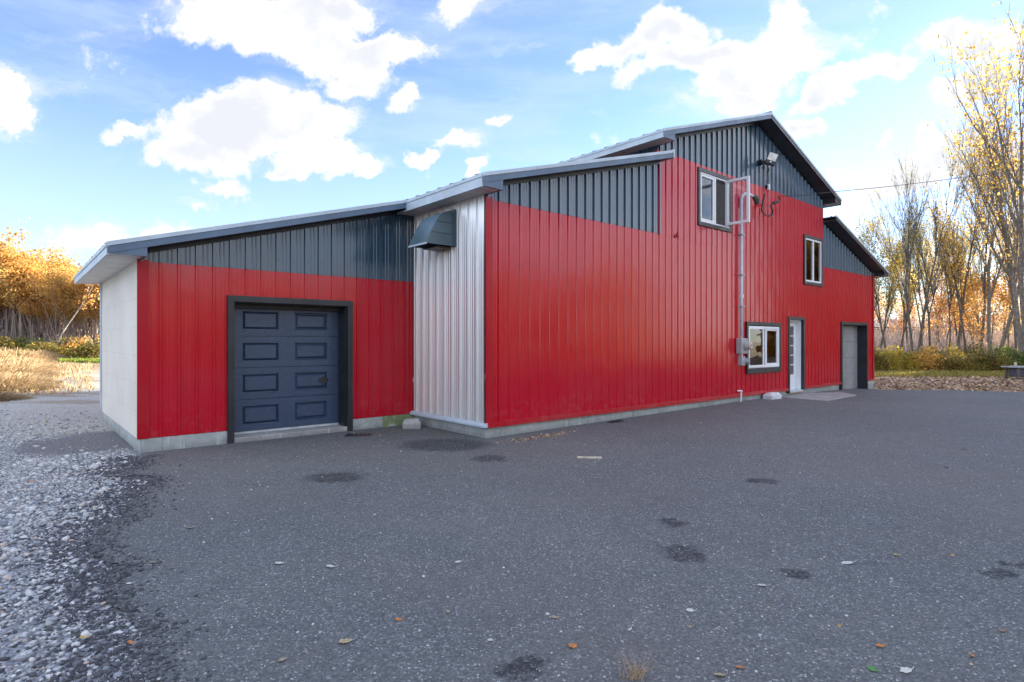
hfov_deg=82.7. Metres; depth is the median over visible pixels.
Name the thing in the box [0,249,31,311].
golden tree
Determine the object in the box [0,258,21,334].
golden tree
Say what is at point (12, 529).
gravel
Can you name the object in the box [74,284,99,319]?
golden tree
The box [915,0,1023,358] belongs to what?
maple tree
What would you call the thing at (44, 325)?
undergrowth
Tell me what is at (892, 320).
distant shed
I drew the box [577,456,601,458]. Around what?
wooden stick
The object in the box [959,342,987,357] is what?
shrub
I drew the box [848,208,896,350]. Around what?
wood tree
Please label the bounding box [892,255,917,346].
wood tree
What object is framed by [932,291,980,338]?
wood tree
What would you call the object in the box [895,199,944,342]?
wood tree
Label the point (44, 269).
golden tree
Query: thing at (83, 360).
grass
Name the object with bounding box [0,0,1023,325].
sky
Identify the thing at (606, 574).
loose pebbles
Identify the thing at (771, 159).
floodlight
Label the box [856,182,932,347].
wood tree
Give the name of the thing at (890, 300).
wood tree
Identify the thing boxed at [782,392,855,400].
concrete pad
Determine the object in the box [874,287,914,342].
wood tree
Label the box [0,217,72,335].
birch tree
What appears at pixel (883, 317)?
distant wood
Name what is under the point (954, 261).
wood tree
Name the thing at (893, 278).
wood tree
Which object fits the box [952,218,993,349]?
wood tree
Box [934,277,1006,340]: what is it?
wood tree
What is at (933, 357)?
shrub
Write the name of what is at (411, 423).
splash block
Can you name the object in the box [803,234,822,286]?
window
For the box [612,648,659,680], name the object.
grass tuft
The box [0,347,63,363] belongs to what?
dry grass mound
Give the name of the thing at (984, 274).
wood tree
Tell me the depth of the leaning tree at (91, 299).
51.99 m
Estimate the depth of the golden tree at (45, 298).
59.33 m
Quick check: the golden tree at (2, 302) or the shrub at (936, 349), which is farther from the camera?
the golden tree at (2, 302)
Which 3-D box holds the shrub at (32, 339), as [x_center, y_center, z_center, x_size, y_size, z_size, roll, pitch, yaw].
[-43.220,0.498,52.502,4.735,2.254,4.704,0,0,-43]
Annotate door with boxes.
[227,295,352,443]
[786,316,804,392]
[839,321,867,389]
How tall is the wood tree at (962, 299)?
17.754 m
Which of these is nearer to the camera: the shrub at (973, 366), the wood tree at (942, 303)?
the shrub at (973, 366)
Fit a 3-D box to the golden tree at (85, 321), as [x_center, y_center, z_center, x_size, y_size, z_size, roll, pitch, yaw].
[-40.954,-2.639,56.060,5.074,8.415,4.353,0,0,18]
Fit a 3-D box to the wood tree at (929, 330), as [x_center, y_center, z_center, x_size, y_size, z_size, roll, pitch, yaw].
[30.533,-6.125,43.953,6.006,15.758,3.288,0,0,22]
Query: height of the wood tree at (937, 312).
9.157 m
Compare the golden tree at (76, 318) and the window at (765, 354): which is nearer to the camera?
the window at (765, 354)
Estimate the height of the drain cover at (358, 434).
0.022 m
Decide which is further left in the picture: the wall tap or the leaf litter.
the wall tap
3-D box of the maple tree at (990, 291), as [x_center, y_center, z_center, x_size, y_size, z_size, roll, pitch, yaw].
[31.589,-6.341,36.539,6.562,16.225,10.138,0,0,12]
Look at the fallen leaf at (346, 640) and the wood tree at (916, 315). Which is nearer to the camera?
the fallen leaf at (346, 640)
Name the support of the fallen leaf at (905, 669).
on the asphalt yard at (513, 513)
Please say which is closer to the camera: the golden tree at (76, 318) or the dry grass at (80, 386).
the dry grass at (80, 386)
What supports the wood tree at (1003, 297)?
on the ground at (44, 403)
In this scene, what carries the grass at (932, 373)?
on the ground at (44, 403)
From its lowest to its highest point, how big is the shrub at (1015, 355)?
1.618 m
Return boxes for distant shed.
[874,319,957,339]
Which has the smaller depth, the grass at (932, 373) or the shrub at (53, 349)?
the grass at (932, 373)
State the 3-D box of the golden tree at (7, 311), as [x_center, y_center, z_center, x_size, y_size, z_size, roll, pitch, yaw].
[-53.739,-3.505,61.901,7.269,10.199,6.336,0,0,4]
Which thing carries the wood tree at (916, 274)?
on the ground at (44, 403)
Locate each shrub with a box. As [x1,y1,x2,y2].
[0,333,24,352]
[1,333,28,348]
[3,340,46,350]
[7,335,49,348]
[23,339,77,356]
[40,335,82,356]
[61,333,92,356]
[66,336,99,357]
[874,343,890,371]
[876,344,904,370]
[885,342,927,370]
[907,342,946,370]
[923,345,962,358]
[927,351,975,370]
[940,341,967,357]
[945,356,987,371]
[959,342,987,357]
[961,352,1009,370]
[963,347,1019,371]
[982,341,1019,357]
[999,344,1023,365]
[1000,356,1023,368]
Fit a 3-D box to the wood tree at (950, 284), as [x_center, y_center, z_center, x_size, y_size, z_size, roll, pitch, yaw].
[28.050,-3.101,37.274,2.701,9.630,2.048,0,0,15]
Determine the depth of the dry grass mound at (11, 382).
17.55 m
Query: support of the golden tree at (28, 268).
on the ground at (44, 403)
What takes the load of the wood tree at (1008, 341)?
on the ground at (44, 403)
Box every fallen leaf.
[338,637,355,642]
[569,641,577,647]
[867,665,880,670]
[900,666,913,672]
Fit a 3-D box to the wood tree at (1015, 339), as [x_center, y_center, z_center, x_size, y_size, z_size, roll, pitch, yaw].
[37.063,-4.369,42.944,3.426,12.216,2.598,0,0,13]
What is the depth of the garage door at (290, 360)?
9.27 m
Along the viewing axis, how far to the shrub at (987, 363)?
30.05 m
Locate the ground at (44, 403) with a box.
[0,361,1023,681]
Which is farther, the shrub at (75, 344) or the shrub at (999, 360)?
the shrub at (75, 344)
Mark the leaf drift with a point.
(525, 439)
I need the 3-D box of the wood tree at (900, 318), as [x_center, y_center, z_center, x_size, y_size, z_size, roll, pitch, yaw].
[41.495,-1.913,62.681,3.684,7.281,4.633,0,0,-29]
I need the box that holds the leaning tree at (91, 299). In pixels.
[59,263,99,341]
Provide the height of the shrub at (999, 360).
1.485 m
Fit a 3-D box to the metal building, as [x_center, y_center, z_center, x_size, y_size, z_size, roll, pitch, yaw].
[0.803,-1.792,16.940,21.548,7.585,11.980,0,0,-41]
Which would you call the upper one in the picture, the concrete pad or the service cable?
the service cable
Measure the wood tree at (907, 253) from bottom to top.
13.666 m
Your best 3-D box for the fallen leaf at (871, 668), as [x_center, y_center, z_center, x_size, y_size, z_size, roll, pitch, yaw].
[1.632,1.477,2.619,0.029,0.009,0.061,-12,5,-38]
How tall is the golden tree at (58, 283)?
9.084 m
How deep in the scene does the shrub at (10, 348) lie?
51.22 m
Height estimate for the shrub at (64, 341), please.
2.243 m
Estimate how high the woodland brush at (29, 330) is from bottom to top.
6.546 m
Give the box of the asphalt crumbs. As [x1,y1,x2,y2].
[0,454,216,681]
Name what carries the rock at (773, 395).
on the asphalt yard at (513, 513)
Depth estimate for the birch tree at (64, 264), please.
60.78 m
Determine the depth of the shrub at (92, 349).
45.39 m
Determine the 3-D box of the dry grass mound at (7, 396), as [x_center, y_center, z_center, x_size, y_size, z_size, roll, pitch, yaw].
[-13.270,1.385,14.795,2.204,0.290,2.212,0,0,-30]
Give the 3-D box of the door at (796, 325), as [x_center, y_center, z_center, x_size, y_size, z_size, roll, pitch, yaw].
[7.631,0.369,15.851,1.000,2.053,0.305,0,0,-41]
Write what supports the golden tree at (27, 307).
on the ground at (44, 403)
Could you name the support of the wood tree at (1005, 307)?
on the ground at (44, 403)
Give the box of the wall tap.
[737,390,742,401]
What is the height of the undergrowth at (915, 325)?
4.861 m
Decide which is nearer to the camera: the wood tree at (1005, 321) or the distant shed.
the wood tree at (1005, 321)
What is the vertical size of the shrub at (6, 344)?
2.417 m
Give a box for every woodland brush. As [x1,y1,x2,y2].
[0,292,99,342]
[874,325,1021,352]
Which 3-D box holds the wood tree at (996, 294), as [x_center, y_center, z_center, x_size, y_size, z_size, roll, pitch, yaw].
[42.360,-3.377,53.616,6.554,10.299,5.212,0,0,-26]
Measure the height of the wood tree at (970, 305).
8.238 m
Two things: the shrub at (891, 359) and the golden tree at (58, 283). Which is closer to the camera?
the shrub at (891, 359)
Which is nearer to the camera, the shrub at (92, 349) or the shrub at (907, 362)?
the shrub at (907, 362)
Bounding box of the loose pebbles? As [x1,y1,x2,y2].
[100,394,1023,681]
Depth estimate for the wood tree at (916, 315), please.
66.09 m
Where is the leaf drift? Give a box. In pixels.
[483,429,584,444]
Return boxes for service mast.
[738,192,759,337]
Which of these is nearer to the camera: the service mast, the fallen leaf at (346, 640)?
the fallen leaf at (346, 640)
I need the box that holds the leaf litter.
[874,371,1023,391]
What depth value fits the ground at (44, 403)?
6.79 m
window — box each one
[697,167,749,232]
[745,321,781,373]
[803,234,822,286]
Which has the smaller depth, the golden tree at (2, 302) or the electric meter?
the electric meter
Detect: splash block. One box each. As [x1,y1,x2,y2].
[402,418,420,428]
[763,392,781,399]
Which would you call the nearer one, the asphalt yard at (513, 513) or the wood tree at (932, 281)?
the asphalt yard at (513, 513)
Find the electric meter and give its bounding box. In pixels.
[736,338,752,365]
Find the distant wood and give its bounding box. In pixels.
[874,311,1012,341]
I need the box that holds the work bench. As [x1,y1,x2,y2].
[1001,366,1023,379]
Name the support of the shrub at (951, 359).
on the ground at (44, 403)
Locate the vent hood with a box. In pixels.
[408,209,455,250]
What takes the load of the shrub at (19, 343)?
on the ground at (44, 403)
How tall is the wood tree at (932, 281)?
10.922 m
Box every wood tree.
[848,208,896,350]
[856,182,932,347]
[867,147,980,352]
[874,164,955,345]
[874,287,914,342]
[875,295,923,338]
[876,233,907,350]
[877,225,911,351]
[880,217,940,347]
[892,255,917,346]
[893,215,931,348]
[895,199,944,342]
[897,298,935,336]
[911,267,1002,348]
[912,275,963,343]
[919,239,938,336]
[920,116,1017,349]
[921,192,972,352]
[924,220,970,350]
[929,218,979,341]
[929,261,1006,346]
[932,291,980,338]
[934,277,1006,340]
[935,255,1006,343]
[950,281,1019,350]
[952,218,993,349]
[962,106,1018,349]
[968,261,1020,336]
[982,127,1023,345]
[984,240,1017,300]
[993,289,1021,343]
[999,216,1018,347]
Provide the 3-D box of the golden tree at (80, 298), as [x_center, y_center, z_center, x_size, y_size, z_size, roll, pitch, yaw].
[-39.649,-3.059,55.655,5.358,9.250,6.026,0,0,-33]
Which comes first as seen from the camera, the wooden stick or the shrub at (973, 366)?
the wooden stick
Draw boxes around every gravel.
[0,410,141,681]
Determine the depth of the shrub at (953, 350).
34.69 m
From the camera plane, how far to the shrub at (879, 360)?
30.09 m
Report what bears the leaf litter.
on the ground at (44, 403)
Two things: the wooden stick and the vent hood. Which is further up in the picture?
the vent hood
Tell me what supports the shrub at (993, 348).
on the ground at (44, 403)
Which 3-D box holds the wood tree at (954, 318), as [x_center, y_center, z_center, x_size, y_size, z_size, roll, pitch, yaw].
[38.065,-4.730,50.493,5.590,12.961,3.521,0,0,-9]
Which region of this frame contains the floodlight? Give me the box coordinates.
[758,151,778,189]
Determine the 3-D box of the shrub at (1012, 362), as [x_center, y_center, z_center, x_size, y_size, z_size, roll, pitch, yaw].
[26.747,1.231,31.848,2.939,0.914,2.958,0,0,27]
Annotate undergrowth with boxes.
[0,311,99,338]
[874,307,1021,348]
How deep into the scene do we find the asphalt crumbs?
3.48 m
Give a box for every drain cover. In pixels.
[344,433,371,436]
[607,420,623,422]
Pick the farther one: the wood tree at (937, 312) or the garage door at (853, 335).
the wood tree at (937, 312)
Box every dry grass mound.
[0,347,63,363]
[0,357,74,375]
[0,370,72,391]
[0,391,36,401]
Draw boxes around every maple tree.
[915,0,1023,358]
[931,119,1023,351]
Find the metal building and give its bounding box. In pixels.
[74,111,888,453]
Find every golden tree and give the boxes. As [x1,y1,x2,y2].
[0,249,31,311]
[0,251,46,339]
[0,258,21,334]
[0,258,48,335]
[0,271,73,339]
[0,302,38,327]
[21,263,94,335]
[36,264,74,341]
[51,280,94,338]
[56,271,98,339]
[65,279,99,341]
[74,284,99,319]
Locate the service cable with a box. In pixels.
[761,169,1020,216]
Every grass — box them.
[2,359,94,394]
[58,357,99,362]
[874,368,1011,376]
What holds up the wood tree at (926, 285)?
on the ground at (44, 403)
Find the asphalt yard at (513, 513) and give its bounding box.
[85,389,1023,681]
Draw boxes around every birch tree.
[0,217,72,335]
[2,239,91,327]
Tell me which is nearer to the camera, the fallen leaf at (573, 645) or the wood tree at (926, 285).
the fallen leaf at (573, 645)

